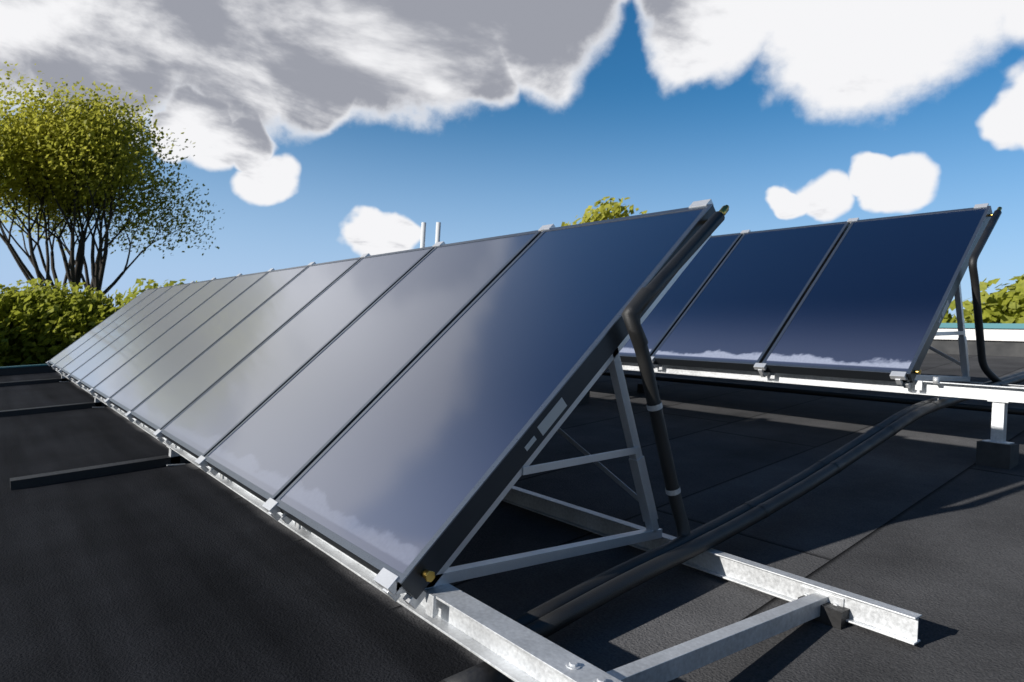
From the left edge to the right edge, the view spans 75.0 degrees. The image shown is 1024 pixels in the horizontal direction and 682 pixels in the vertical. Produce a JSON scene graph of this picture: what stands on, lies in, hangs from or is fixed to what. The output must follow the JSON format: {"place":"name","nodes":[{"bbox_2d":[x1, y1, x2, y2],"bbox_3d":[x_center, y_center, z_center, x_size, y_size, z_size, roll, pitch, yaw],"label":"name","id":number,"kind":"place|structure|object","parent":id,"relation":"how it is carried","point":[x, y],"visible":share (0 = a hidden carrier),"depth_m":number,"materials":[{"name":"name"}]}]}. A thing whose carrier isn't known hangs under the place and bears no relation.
{"place":"outdoors","nodes":[
{"label":"outdoors","id":0,"kind":"place"},
{"bbox_2d":[0,61,223,296],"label":"tree","id":1,"kind":"object","parent":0,"point":[72,121],"depth_m":31.84,"materials":[{"name":"green plant"}]},
{"bbox_2d":[0,353,1023,681],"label":"roof","id":2,"kind":"structure","parent":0,"point":[186,573],"depth_m":3.10,"materials":[{"name":"black asphalt"}]},
{"bbox_2d":[0,364,56,375],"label":"roof parapet","id":3,"kind":"structure","parent":2,"relation":"on","point":[24,369],"depth_m":13.19,"materials":[{"name":"teal"}]},
{"bbox_2d":[0,378,849,681],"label":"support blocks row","id":4,"kind":"object","parent":2,"relation":"on","point":[834,616],"visible":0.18,"depth_m":4.69,"materials":[{"name":"rubber"}]},
{"bbox_2d":[420,222,440,247],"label":"vent pipes","id":5,"kind":"object","parent":2,"relation":"on","point":[423,233],"visible":0.17,"depth_m":11.69,"materials":[{"name":"white metal"}]},
{"bbox_2d":[56,368,921,681],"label":"steel beams","id":6,"kind":"structure","parent":2,"relation":"on","point":[510,648],"depth_m":2.21,"materials":[{"name":"silver metal"}]},
{"bbox_2d":[49,204,715,598],"bbox_3d":[-3.801,-0.095,7.741,1.608,1.549,13.215,4,-1,-39],"label":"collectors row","id":7,"kind":"object","parent":6,"relation":"on","point":[439,550],"visible":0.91,"depth_m":2.86,"materials":[{"name":"black"}]},
{"bbox_2d":[50,208,703,572],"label":"solar panels","id":8,"kind":"object","parent":7,"relation":"on","point":[394,474],"visible":1,"depth_m":3.55,"materials":[{"name":"blue glass"}]},
{"bbox_2d":[46,199,713,608],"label":"aluminium frames","id":9,"kind":"object","parent":7,"relation":"attached to","point":[388,583],"visible":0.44,"depth_m":2.75,"materials":[{"name":"metal"}]},
{"bbox_2d":[513,210,1023,637],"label":"insulated pipes","id":10,"kind":"object","parent":2,"relation":"on","point":[558,613],"visible":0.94,"depth_m":2.87,"materials":[{"name":"black rubber"}]},
{"bbox_2d":[646,205,1001,495],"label":"pipe fittings","id":11,"kind":"object","parent":10,"relation":"attached to","point":[724,209],"visible":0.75,"depth_m":2.86,"materials":[{"name":"black metal"}]},
{"bbox_2d":[578,384,1018,469],"bbox_3d":[1.236,0.640,8.005,1.420,0.249,8.210,4,-1,-39],"label":"support blocks row","id":12,"kind":"object","parent":2,"relation":"on","point":[997,455],"visible":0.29,"depth_m":4.44,"materials":[{"name":"rubber"}]},
{"bbox_2d":[621,362,1023,444],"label":"steel beams","id":13,"kind":"structure","parent":12,"relation":"on","point":[1000,398],"depth_m":5.01,"materials":[{"name":"silver metal"}]},
{"bbox_2d":[619,206,992,382],"bbox_3d":[0.540,-0.575,9.016,1.608,1.549,9.615,4,-1,-39],"label":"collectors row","id":14,"kind":"object","parent":13,"relation":"on","point":[913,371],"visible":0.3,"depth_m":5.83,"materials":[{"name":"black"}]},
{"bbox_2d":[619,208,985,370],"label":"solar panels","id":15,"kind":"object","parent":14,"relation":"on","point":[873,299],"visible":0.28,"depth_m":6.07,"materials":[{"name":"blue glass"}]},
{"bbox_2d":[651,203,988,388],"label":"panel mounting brackets","id":16,"kind":"object","parent":14,"relation":"attached to","point":[900,376],"visible":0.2,"depth_m":5.53,"materials":[{"name":"metal"}]},
{"bbox_2d":[927,323,1023,356],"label":"roof parapet","id":17,"kind":"structure","parent":2,"relation":"on","point":[1003,339],"depth_m":11.91,"materials":[{"name":"white"}]},
{"bbox_2d":[0,0,1023,317],"label":"sky","id":18,"kind":"structure","parent":0,"point":[323,131],"materials":[{"name":"blue"}]},
{"bbox_2d":[561,196,646,226],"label":"tree","id":19,"kind":"object","parent":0,"point":[605,209],"depth_m":40.08,"materials":[{"name":"green plant"}]},
{"label":"ground","id":20,"kind":"structure","parent":0,"visible":0},
{"bbox_2d":[0,317,8,366],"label":"hedge tree","id":21,"kind":"object","parent":20,"relation":"on","point":[4,341],"visible":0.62,"depth_m":23.27,"materials":[{"name":"green plant"}]},
{"bbox_2d":[0,278,129,366],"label":"hedge tree","id":22,"kind":"object","parent":20,"relation":"on","point":[38,314],"depth_m":25.93,"materials":[{"name":"green plant"}]},
{"bbox_2d":[37,278,196,363],"bbox_3d":[-14.465,1.951,27.065,9.211,9.034,10.244,4,-1,-39],"label":"hedge tree","id":23,"kind":"object","parent":20,"relation":"on","point":[91,320],"visible":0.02,"depth_m":26.56,"materials":[{"name":"green plant"}]},
{"bbox_2d":[942,308,956,322],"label":"bush","id":24,"kind":"object","parent":20,"relation":"on","point":[948,318],"depth_m":41.45,"materials":[{"name":"green plant"}]},
{"bbox_2d":[949,274,1023,323],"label":"bushes","id":25,"kind":"object","parent":20,"relation":"on","point":[1003,305],"visible":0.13,"depth_m":36.98,"materials":[{"name":"green plant"}]}
]}

